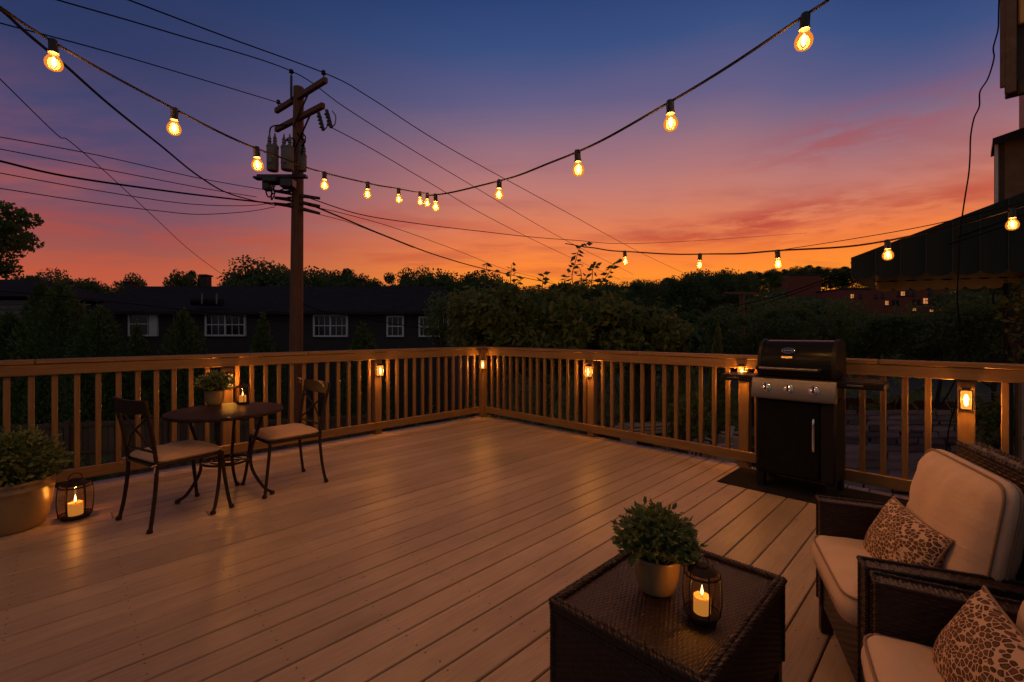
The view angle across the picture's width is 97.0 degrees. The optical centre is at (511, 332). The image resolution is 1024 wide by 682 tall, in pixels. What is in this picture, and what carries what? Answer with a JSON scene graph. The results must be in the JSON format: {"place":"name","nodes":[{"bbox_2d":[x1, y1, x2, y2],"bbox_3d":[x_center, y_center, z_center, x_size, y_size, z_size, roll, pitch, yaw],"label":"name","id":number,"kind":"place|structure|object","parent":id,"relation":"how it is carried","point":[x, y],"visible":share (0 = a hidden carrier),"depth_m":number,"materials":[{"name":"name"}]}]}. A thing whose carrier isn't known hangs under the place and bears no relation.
{"place":"outdoors","nodes":[
{"label":"outdoors","id":0,"kind":"place"},
{"bbox_2d":[0,79,230,280],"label":"power line","id":1,"kind":"object","parent":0,"point":[92,160],"visible":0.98,"depth_m":9.67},
{"bbox_2d":[0,0,829,210],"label":"string lights","id":2,"kind":"object","parent":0,"point":[802,42],"visible":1,"depth_m":2.12,"materials":[{"name":"glass"}]},
{"bbox_2d":[0,0,1018,290],"label":"sky","id":3,"kind":"structure","parent":0,"point":[864,130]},
{"bbox_2d":[63,313,1014,647],"bbox_3d":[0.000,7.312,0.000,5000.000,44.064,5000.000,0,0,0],"label":"ground","id":4,"kind":"structure","parent":0,"point":[913,383],"depth_m":37.49,"materials":[{"name":"soil"}]},
{"bbox_2d":[0,200,44,278],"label":"broadleaf tree","id":5,"kind":"object","parent":4,"relation":"on","point":[14,237],"visible":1,"depth_m":16.70,"materials":[{"name":"green plant"}]},
{"bbox_2d":[0,307,50,425],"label":"shrub","id":6,"kind":"object","parent":4,"relation":"on","point":[8,321],"visible":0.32,"depth_m":15.65,"materials":[{"name":"green plant"}]},
{"bbox_2d":[11,280,71,424],"bbox_3d":[-18.144,1.338,17.525,2.492,6.983,2.515,0,0,31],"label":"shrub","id":7,"kind":"object","parent":4,"relation":"on","point":[40,287],"visible":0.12,"depth_m":17.29,"materials":[{"name":"green plant"}]},
{"bbox_2d":[0,279,106,422],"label":"pale house","id":8,"kind":"structure","parent":4,"relation":"on","point":[8,298],"depth_m":21.34,"materials":[{"name":"grey"}]},
{"bbox_2d":[0,278,111,438],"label":"shrub","id":9,"kind":"object","parent":4,"relation":"on","point":[55,309],"visible":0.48,"depth_m":15.50,"materials":[{"name":"green plant"}]},
{"bbox_2d":[14,267,110,294],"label":"broadleaf tree","id":10,"kind":"object","parent":4,"relation":"on","point":[67,279],"visible":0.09,"depth_m":39.78,"materials":[{"name":"green plant"}]},
{"bbox_2d":[63,278,123,294],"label":"broadleaf tree","id":11,"kind":"object","parent":4,"relation":"on","point":[104,290],"visible":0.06,"depth_m":40.64,"materials":[{"name":"green plant"}]},
{"bbox_2d":[44,299,143,460],"bbox_3d":[-14.331,1.855,15.570,2.948,6.028,3.060,0,0,0],"label":"shrub","id":12,"kind":"object","parent":4,"relation":"on","point":[104,335],"visible":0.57,"depth_m":15.25,"materials":[{"name":"green plant"}]},
{"bbox_2d":[0,418,216,487],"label":"wooden fence","id":13,"kind":"object","parent":4,"relation":"on","point":[87,437],"visible":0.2,"depth_m":13.35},
{"bbox_2d":[111,272,147,292],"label":"broadleaf tree","id":14,"kind":"object","parent":4,"relation":"on","point":[133,276],"visible":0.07,"depth_m":45.42,"materials":[{"name":"green plant"}]},
{"bbox_2d":[101,319,180,458],"bbox_3d":[-12.988,2.203,15.698,2.270,5.361,2.264,0,0,-21],"label":"shrub","id":15,"kind":"object","parent":4,"relation":"on","point":[137,344],"visible":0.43,"depth_m":15.58,"materials":[{"name":"green plant"}]},
{"bbox_2d":[162,269,195,285],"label":"broadleaf tree","id":16,"kind":"object","parent":4,"relation":"on","point":[183,280],"visible":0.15,"depth_m":43.84,"materials":[{"name":"green plant"}]},
{"bbox_2d":[149,306,219,440],"bbox_3d":[-11.930,1.961,16.500,2.472,5.880,2.434,0,0,39],"label":"shrub","id":17,"kind":"object","parent":4,"relation":"on","point":[183,329],"visible":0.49,"depth_m":16.25,"materials":[{"name":"green plant"}]},
{"bbox_2d":[216,255,289,285],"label":"broadleaf tree","id":18,"kind":"object","parent":4,"relation":"on","point":[256,279],"visible":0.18,"depth_m":37.97,"materials":[{"name":"green plant"}]},
{"bbox_2d":[240,312,287,450],"bbox_3d":[-9.446,1.985,16.988,2.134,5.572,2.184,0,0,0],"label":"shrub","id":19,"kind":"object","parent":4,"relation":"on","point":[262,341],"visible":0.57,"depth_m":16.83,"materials":[{"name":"green plant"}]},
{"bbox_2d":[79,274,464,423],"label":"row house","id":20,"kind":"structure","parent":4,"relation":"on","point":[322,329],"depth_m":22.05,"materials":[{"name":"brown"}]},
{"bbox_2d":[128,315,158,335],"bbox_3d":[-17.891,-0.404,22.000,1.424,1.197,0.121,0,0,0],"label":"window","id":21,"kind":"structure","parent":20,"relation":"in","point":[150,323],"depth_m":21.97,"materials":[{"name":"glass"}]},
{"bbox_2d":[205,315,246,335],"bbox_3d":[-13.896,-0.372,21.999,1.974,1.132,0.122,0,0,0],"label":"window","id":22,"kind":"structure","parent":20,"relation":"in","point":[215,325],"depth_m":21.99,"materials":[{"name":"glass"}]},
{"bbox_2d":[313,315,347,336],"bbox_3d":[-8.800,-0.324,21.999,1.682,1.100,0.122,0,0,0],"label":"window","id":23,"kind":"structure","parent":20,"relation":"in","point":[323,325],"depth_m":21.99,"materials":[{"name":"glass"}]},
{"bbox_2d":[386,316,403,336],"bbox_3d":[-5.662,-0.291,22.000,0.841,1.035,0.121,0,0,0],"label":"window","id":24,"kind":"structure","parent":20,"relation":"in","point":[392,330],"depth_m":21.99,"materials":[{"name":"glass"}]},
{"bbox_2d":[418,316,448,336],"bbox_3d":[-3.801,-0.275,21.999,1.456,1.003,0.122,0,0,0],"label":"window","id":25,"kind":"structure","parent":20,"relation":"in","point":[420,334],"depth_m":21.97,"materials":[{"name":"glass"}]},
{"bbox_2d":[236,264,341,285],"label":"broadleaf tree","id":26,"kind":"object","parent":4,"relation":"on","point":[249,274],"visible":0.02,"depth_m":39.06,"materials":[{"name":"green plant"}]},
{"bbox_2d":[253,69,335,447],"bbox_3d":[-5.115,-0.435,10.698,2.387,11.833,1.091,0,0,21],"label":"utility pole","id":27,"kind":"object","parent":4,"relation":"on","point":[294,150],"visible":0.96,"depth_m":10.86,"materials":[{"name":"brown wood"}]},
{"bbox_2d":[0,149,255,196],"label":"power line","id":28,"kind":"object","parent":27,"relation":"attached to","point":[117,171],"visible":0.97,"depth_m":8.43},
{"bbox_2d":[0,160,273,203],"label":"power line","id":29,"kind":"object","parent":27,"relation":"attached to","point":[25,167],"visible":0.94,"depth_m":8.40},
{"bbox_2d":[0,173,273,205],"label":"power line","id":30,"kind":"object","parent":27,"relation":"attached to","point":[129,195],"visible":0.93,"depth_m":8.46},
{"bbox_2d":[0,188,273,214],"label":"power line","id":31,"kind":"object","parent":27,"relation":"attached to","point":[127,207],"visible":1,"depth_m":8.42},
{"bbox_2d":[0,137,273,191],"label":"power line","id":32,"kind":"object","parent":27,"relation":"attached to","point":[123,160],"visible":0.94,"depth_m":8.39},
{"bbox_2d":[0,9,275,205],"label":"power line","id":33,"kind":"object","parent":27,"relation":"attached to","point":[18,25],"visible":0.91,"depth_m":3.85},
{"bbox_2d":[0,22,281,103],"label":"power line","id":34,"kind":"object","parent":27,"relation":"attached to","point":[136,60],"visible":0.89,"depth_m":8.22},
{"bbox_2d":[57,0,631,273],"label":"power line","id":35,"kind":"object","parent":27,"relation":"attached to","point":[286,69],"visible":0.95,"depth_m":9.38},
{"bbox_2d":[128,0,682,272],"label":"power line","id":36,"kind":"object","parent":27,"relation":"attached to","point":[346,83],"visible":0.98,"depth_m":9.51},
{"bbox_2d":[308,203,556,284],"bbox_3d":[-0.777,-3.229,22.450,0.040,0.776,24.532,0,0,20],"label":"power line","id":37,"kind":"object","parent":27,"relation":"attached to","point":[405,243],"visible":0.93,"depth_m":14.38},
{"bbox_2d":[332,128,619,279],"bbox_3d":[2.877,-4.694,26.200,0.020,0.388,34.668,0,0,24],"label":"power line","id":38,"kind":"object","parent":27,"relation":"attached to","point":[442,190],"visible":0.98,"depth_m":14.24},
{"bbox_2d":[308,197,800,243],"bbox_3d":[13.798,-7.021,30.450,0.024,7.890,54.114,0,0,44],"label":"power line","id":39,"kind":"object","parent":27,"relation":"attached to","point":[501,233],"visible":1,"depth_m":15.15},
{"bbox_2d":[234,414,371,453],"bbox_3d":[-6.902,3.680,14.798,4.543,1.900,0.127,0,0,-17],"label":"wooden fence","id":40,"kind":"object","parent":4,"relation":"on","point":[244,431],"visible":0.16,"depth_m":14.88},
{"bbox_2d":[258,265,366,285],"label":"broadleaf tree","id":41,"kind":"object","parent":4,"relation":"on","point":[315,279],"visible":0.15,"depth_m":37.47,"materials":[{"name":"green plant"}]},
{"bbox_2d":[329,321,393,435],"bbox_3d":[-5.790,2.186,17.493,2.607,5.310,2.513,0,0,0],"label":"shrub","id":42,"kind":"object","parent":4,"relation":"on","point":[362,340],"visible":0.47,"depth_m":17.21,"materials":[{"name":"green plant"}]},
{"bbox_2d":[383,267,423,285],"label":"broadleaf tree","id":43,"kind":"object","parent":4,"relation":"on","point":[390,277],"visible":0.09,"depth_m":37.46,"materials":[{"name":"green plant"}]},
{"bbox_2d":[389,265,457,295],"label":"broadleaf tree","id":44,"kind":"object","parent":4,"relation":"on","point":[420,278],"visible":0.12,"depth_m":35.97,"materials":[{"name":"green plant"}]},
{"bbox_2d":[419,291,461,420],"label":"young tree","id":45,"kind":"object","parent":4,"relation":"on","point":[436,316],"visible":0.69,"depth_m":12.31,"materials":[{"name":"green plant"}]},
{"bbox_2d":[408,268,509,325],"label":"broadleaf tree","id":46,"kind":"object","parent":4,"relation":"on","point":[472,281],"visible":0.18,"depth_m":36.59,"materials":[{"name":"green plant"}]},
{"bbox_2d":[445,262,542,415],"bbox_3d":[-0.320,1.636,9.826,2.308,6.292,2.342,0,0,0],"label":"young tree","id":47,"kind":"object","parent":4,"relation":"on","point":[472,314],"visible":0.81,"depth_m":9.36,"materials":[{"name":"green plant"}]},
{"bbox_2d":[2,354,1014,486],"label":"undergrowth","id":48,"kind":"object","parent":4,"relation":"on","point":[911,397],"visible":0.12,"depth_m":18.16,"materials":[{"name":"green plant"}]},
{"bbox_2d":[481,287,590,425],"bbox_3d":[0.514,1.866,10.460,2.536,5.834,2.122,0,0,0],"label":"young tree","id":49,"kind":"object","parent":4,"relation":"on","point":[541,371],"visible":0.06,"depth_m":10.15,"materials":[{"name":"green plant"}]},
{"bbox_2d":[510,242,645,433],"bbox_3d":[1.437,1.429,9.649,3.001,6.710,2.392,0,0,0],"label":"young tree","id":50,"kind":"object","parent":4,"relation":"on","point":[566,313],"visible":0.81,"depth_m":9.04,"materials":[{"name":"green plant"}]},
{"bbox_2d":[573,283,639,307],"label":"broadleaf tree","id":51,"kind":"object","parent":4,"relation":"on","point":[606,287],"visible":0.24,"depth_m":96.94,"materials":[{"name":"green plant"}]},
{"bbox_2d":[597,279,659,304],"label":"broadleaf tree","id":52,"kind":"object","parent":4,"relation":"on","point":[637,286],"visible":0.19,"depth_m":104.60,"materials":[{"name":"green plant"}]},
{"bbox_2d":[589,296,693,445],"bbox_3d":[2.859,2.001,9.745,2.350,5.563,2.220,0,0,-32],"label":"young tree","id":53,"kind":"object","parent":4,"relation":"on","point":[661,332],"visible":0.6,"depth_m":9.30,"materials":[{"name":"green plant"}]},
{"bbox_2d":[609,365,675,451],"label":"shrub","id":54,"kind":"object","parent":4,"relation":"on","point":[627,398],"visible":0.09,"depth_m":10.41,"materials":[{"name":"green plant"}]},
{"bbox_2d":[614,421,673,450],"bbox_3d":[2.852,3.233,9.606,1.371,2.694,0.673,0,0,-14],"label":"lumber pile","id":55,"kind":"object","parent":4,"relation":"on","point":[647,427],"visible":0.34,"depth_m":9.38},
{"bbox_2d":[657,319,704,453],"bbox_3d":[3.490,2.178,9.575,1.368,4.969,1.392,0,0,0],"label":"shrub","id":56,"kind":"object","parent":4,"relation":"on","point":[682,368],"visible":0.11,"depth_m":9.51,"materials":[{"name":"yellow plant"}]},
{"bbox_2d":[656,269,720,314],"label":"broadleaf tree","id":57,"kind":"object","parent":4,"relation":"on","point":[673,290],"visible":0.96,"depth_m":87.86,"materials":[{"name":"green plant"}]},
{"bbox_2d":[667,391,711,456],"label":"leafy bush","id":58,"kind":"object","parent":4,"relation":"on","point":[682,416],"visible":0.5,"depth_m":7.92,"materials":[{"name":"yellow plant"}]},
{"bbox_2d":[678,268,755,314],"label":"broadleaf tree","id":59,"kind":"object","parent":4,"relation":"on","point":[724,280],"visible":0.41,"depth_m":90.45,"materials":[{"name":"green plant"}]},
{"bbox_2d":[704,321,737,444],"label":"shrub","id":60,"kind":"object","parent":4,"relation":"on","point":[717,347],"visible":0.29,"depth_m":9.33,"materials":[{"name":"green plant"}]},
{"bbox_2d":[718,426,737,463],"bbox_3d":[4.285,3.185,8.800,0.495,2.650,0.516,0,0,0],"label":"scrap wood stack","id":61,"kind":"object","parent":4,"relation":"on","point":[721,438],"visible":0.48,"depth_m":8.77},
{"bbox_2d":[724,291,761,354],"bbox_3d":[12.150,1.663,23.992,2.401,7.633,0.330,0,0,-16],"label":"utility pole","id":62,"kind":"object","parent":4,"relation":"on","point":[741,294],"visible":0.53,"depth_m":23.89,"materials":[{"name":"brown wood"}]},
{"bbox_2d":[693,297,814,466],"bbox_3d":[7.928,1.774,15.031,3.980,5.810,2.610,0,0,0],"label":"leafy tree","id":63,"kind":"object","parent":4,"relation":"on","point":[752,346],"visible":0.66,"depth_m":14.57,"materials":[{"name":"green plant"}]},
{"bbox_2d":[495,284,1014,372],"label":"wood","id":64,"kind":"object","parent":4,"relation":"on","point":[811,303],"visible":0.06,"depth_m":52.72,"materials":[{"name":"green plant"}]},
{"bbox_2d":[743,271,771,292],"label":"broadleaf tree","id":65,"kind":"object","parent":4,"relation":"on","point":[759,277],"visible":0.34,"depth_m":168.38,"materials":[{"name":"green plant"}]},
{"bbox_2d":[753,268,789,291],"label":"broadleaf tree","id":66,"kind":"object","parent":4,"relation":"on","point":[772,276],"visible":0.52,"depth_m":175.95,"materials":[{"name":"green plant"}]},
{"bbox_2d":[769,274,821,297],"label":"apartment building","id":67,"kind":"structure","parent":4,"relation":"on","point":[796,281],"depth_m":190.00,"materials":[{"name":"red brick"}]},
{"bbox_2d":[812,267,851,288],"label":"broadleaf tree","id":68,"kind":"object","parent":4,"relation":"on","point":[827,272],"visible":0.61,"depth_m":208.67,"materials":[{"name":"green plant"}]},
{"bbox_2d":[760,295,908,359],"bbox_3d":[9.922,1.770,14.123,4.206,5.910,2.486,0,0,7],"label":"leafy tree","id":69,"kind":"object","parent":4,"relation":"on","point":[858,342],"visible":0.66,"depth_m":13.56,"materials":[{"name":"green plant"}]},
{"bbox_2d":[827,266,855,288],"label":"broadleaf tree","id":70,"kind":"object","parent":4,"relation":"on","point":[851,281],"visible":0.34,"depth_m":211.73,"materials":[{"name":"green plant"}]},
{"bbox_2d":[816,288,949,313],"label":"apartment building","id":71,"kind":"structure","parent":4,"relation":"on","point":[884,302],"depth_m":150.00,"materials":[{"name":"red brick"}]},
{"bbox_2d":[851,295,1002,413],"bbox_3d":[11.950,1.828,12.905,3.531,5.788,2.872,0,0,0],"label":"leafy tree","id":72,"kind":"object","parent":4,"relation":"on","point":[901,325],"visible":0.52,"depth_m":12.80,"materials":[{"name":"green plant"}]},
{"bbox_2d":[844,409,1014,496],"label":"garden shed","id":73,"kind":"structure","parent":4,"relation":"on","point":[940,424],"depth_m":9.04,"materials":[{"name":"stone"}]},
{"bbox_2d":[846,397,1014,444],"bbox_3d":[12.622,3.305,13.513,6.588,2.650,0.127,0,0,17],"label":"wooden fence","id":74,"kind":"object","parent":4,"relation":"on","point":[919,404],"visible":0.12,"depth_m":13.74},
{"bbox_2d":[926,291,982,309],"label":"broadleaf tree","id":75,"kind":"object","parent":4,"relation":"on","point":[938,297],"visible":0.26,"depth_m":118.50,"materials":[{"name":"green plant"}]},
{"bbox_2d":[921,286,1014,409],"bbox_3d":[12.189,1.209,11.610,2.769,6.012,2.587,0,0,36],"label":"leafy tree","id":76,"kind":"object","parent":4,"relation":"on","point":[991,325],"visible":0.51,"depth_m":11.40,"materials":[{"name":"green plant"}]},
{"bbox_2d":[948,390,1014,455],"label":"leafy bush","id":77,"kind":"object","parent":4,"relation":"on","point":[984,417],"visible":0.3,"depth_m":6.32,"materials":[{"name":"green plant"}]},
{"bbox_2d":[991,0,1023,459],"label":"neighbour house","id":78,"kind":"structure","parent":4,"relation":"on","point":[1007,151],"depth_m":5.97,"materials":[{"name":"beige"}]},
{"bbox_2d":[565,205,1023,268],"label":"string lights","id":79,"kind":"object","parent":78,"relation":"attached to","point":[1012,223],"visible":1,"depth_m":2.98,"materials":[{"name":"glass"}]},
{"bbox_2d":[684,214,1023,319],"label":"power line","id":80,"kind":"object","parent":78,"relation":"attached to","point":[850,270],"visible":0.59,"depth_m":8.10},
{"bbox_2d":[692,220,1023,325],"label":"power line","id":81,"kind":"object","parent":78,"relation":"attached to","point":[850,273],"visible":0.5,"depth_m":7.84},
{"bbox_2d":[789,202,1023,248],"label":"power line","id":82,"kind":"object","parent":78,"relation":"attached to","point":[916,227],"visible":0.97,"depth_m":5.15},
{"bbox_2d":[850,192,1023,290],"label":"awning","id":83,"kind":"object","parent":78,"relation":"attached to","point":[994,259],"visible":0.96,"depth_m":5.67,"materials":[{"name":"black fabric"}]},
{"bbox_2d":[945,0,999,450],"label":"hanging cable","id":84,"kind":"object","parent":78,"relation":"hanging from","point":[964,205],"visible":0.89,"depth_m":4.70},
{"bbox_2d":[994,138,1023,202],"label":"bay window","id":85,"kind":"structure","parent":78,"relation":"in","point":[1008,156],"depth_m":6.31,"materials":[{"name":"brown paint"}]},
{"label":"deck frame","id":86,"kind":"structure","parent":4,"relation":"on","visible":0},
{"bbox_2d":[0,415,908,681],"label":"deck floor","id":87,"kind":"structure","parent":86,"relation":"on","point":[195,616],"depth_m":2.58,"materials":[{"name":"wood"}]},
{"bbox_2d":[0,423,75,536],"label":"potted plant","id":88,"kind":"object","parent":87,"relation":"on","point":[30,462],"visible":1,"depth_m":2.91,"materials":[{"name":"green plant"}]},
{"bbox_2d":[55,473,93,521],"bbox_3d":[-3.016,1.125,3.131,0.183,0.311,0.189,0,0,-29],"label":"candle lantern","id":89,"kind":"object","parent":87,"relation":"on","point":[76,482],"visible":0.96,"depth_m":3.10,"materials":[{"name":"brown metal"}]},
{"bbox_2d":[67,494,83,516],"bbox_3d":[-3.016,1.187,3.131,0.083,0.139,0.083,0,0,0],"label":"pillar candle","id":90,"kind":"object","parent":89,"relation":"on","point":[75,507],"visible":0.98,"depth_m":3.11,"materials":[{"name":"brown wax"}]},
{"bbox_2d":[111,396,233,533],"bbox_3d":[-2.383,0.857,3.190,0.502,0.847,0.574,0,0,29],"label":"bistro chair","id":91,"kind":"object","parent":87,"relation":"on","point":[155,457],"visible":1,"depth_m":3.06,"materials":[{"name":"brown metal"}]},
{"bbox_2d":[161,402,283,514],"bbox_3d":[-2.200,0.938,3.490,0.790,0.685,0.790,0,0,-18],"label":"bistro table","id":92,"kind":"object","parent":87,"relation":"on","point":[223,412],"visible":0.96,"depth_m":3.41,"materials":[{"name":"metal"}]},
{"bbox_2d":[191,369,234,404],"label":"potted plant","id":93,"kind":"object","parent":92,"relation":"on","point":[214,384],"visible":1,"depth_m":3.69,"materials":[{"name":"green plant"}]},
{"bbox_2d":[0,346,486,482],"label":"deck railing","id":94,"kind":"object","parent":87,"relation":"on","point":[31,369],"visible":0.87,"depth_m":4.70,"materials":[{"name":"brown wood"}]},
{"bbox_2d":[240,377,330,498],"bbox_3d":[-1.904,0.843,3.848,0.502,0.874,0.574,0,0,41],"label":"bistro chair","id":95,"kind":"object","parent":87,"relation":"on","point":[298,431],"visible":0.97,"depth_m":3.82,"materials":[{"name":"brown metal"}]},
{"bbox_2d":[3,417,874,678],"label":"deck screws","id":96,"kind":"object","parent":87,"relation":"on","point":[381,535],"visible":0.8,"depth_m":2.62,"materials":[{"name":"brown metal"}]},
{"bbox_2d":[548,548,787,681],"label":"wicker coffee table","id":97,"kind":"object","parent":87,"relation":"on","point":[611,620],"visible":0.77,"depth_m":1.46,"materials":[{"name":"wicker"}]},
{"bbox_2d":[610,496,707,597],"bbox_3d":[0.507,0.745,1.582,0.321,0.310,0.323,0,0,0],"label":"potted plant","id":98,"kind":"object","parent":97,"relation":"on","point":[663,546],"visible":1,"depth_m":1.53,"materials":[{"name":"green plant"}]},
{"bbox_2d":[682,556,722,624],"bbox_3d":[0.602,0.804,1.437,0.113,0.192,0.117,0,0,-11],"label":"candle lantern","id":99,"kind":"object","parent":97,"relation":"on","point":[701,569],"visible":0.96,"depth_m":1.41,"materials":[{"name":"brown metal"}]},
{"bbox_2d":[693,586,710,616],"bbox_3d":[0.602,0.843,1.437,0.051,0.086,0.051,0,0,0],"label":"pillar candle","id":100,"kind":"object","parent":99,"relation":"in","point":[701,603],"visible":0.88,"depth_m":1.42,"materials":[{"name":"brown wax"}]},
{"bbox_2d":[483,346,1023,491],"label":"deck railing","id":101,"kind":"object","parent":87,"relation":"on","point":[966,374],"visible":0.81,"depth_m":4.52,"materials":[{"name":"brown wood"}]},
{"bbox_2d":[959,387,972,410],"bbox_3d":[3.232,0.471,3.226,0.070,0.157,0.076,0,0,45],"label":"post lamp","id":102,"kind":"object","parent":101,"relation":"attached to","point":[966,396],"visible":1,"depth_m":3.22,"materials":[{"name":"brown metal"}]},
{"bbox_2d":[717,467,908,504],"bbox_3d":[2.401,1.276,3.647,0.580,0.006,1.250,0,0,-45],"label":"grill mat","id":103,"kind":"object","parent":87,"relation":"on","point":[793,488],"visible":0.58,"depth_m":3.72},
{"bbox_2d":[721,339,888,496],"bbox_3d":[2.344,0.666,3.711,0.501,1.219,1.120,0,0,-45],"label":"gas grill","id":104,"kind":"object","parent":103,"relation":"on","point":[797,389],"visible":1,"depth_m":3.56,"materials":[{"name":"black paint"}]},
{"bbox_2d":[758,399,818,480],"bbox_3d":[2.183,0.845,3.607,0.430,0.585,0.065,0,0,45],"label":"door","id":105,"kind":"structure","parent":104,"relation":"in","point":[788,432],"depth_m":3.60,"materials":[{"name":"black metal"}]},
{"bbox_2d":[812,440,1023,681],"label":"wicker armchair","id":106,"kind":"object","parent":87,"relation":"on","point":[967,498],"visible":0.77,"depth_m":1.46,"materials":[{"name":"beige fabric"}]},
{"bbox_2d":[863,496,953,567],"bbox_3d":[1.379,0.755,1.602,0.134,0.250,0.378,25,8,16],"label":"throw pillow","id":107,"kind":"object","parent":106,"relation":"on","point":[897,530],"visible":0.73,"depth_m":1.54,"materials":[{"name":"fabric"}]},
{"bbox_2d":[861,570,1023,681],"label":"wicker armchair","id":108,"kind":"object","parent":87,"relation":"on","point":[910,619],"visible":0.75,"depth_m":1.23,"materials":[{"name":"wicker"}]},
{"bbox_2d":[932,585,1023,681],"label":"throw pillow","id":109,"kind":"object","parent":108,"relation":"on","point":[980,637],"visible":0.98,"depth_m":1.02,"materials":[{"name":"fabric"}]},
{"bbox_2d":[988,274,1023,439],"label":"leafy bush","id":110,"kind":"object","parent":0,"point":[1013,331],"visible":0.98,"depth_m":5.74,"materials":[{"name":"green plant"}]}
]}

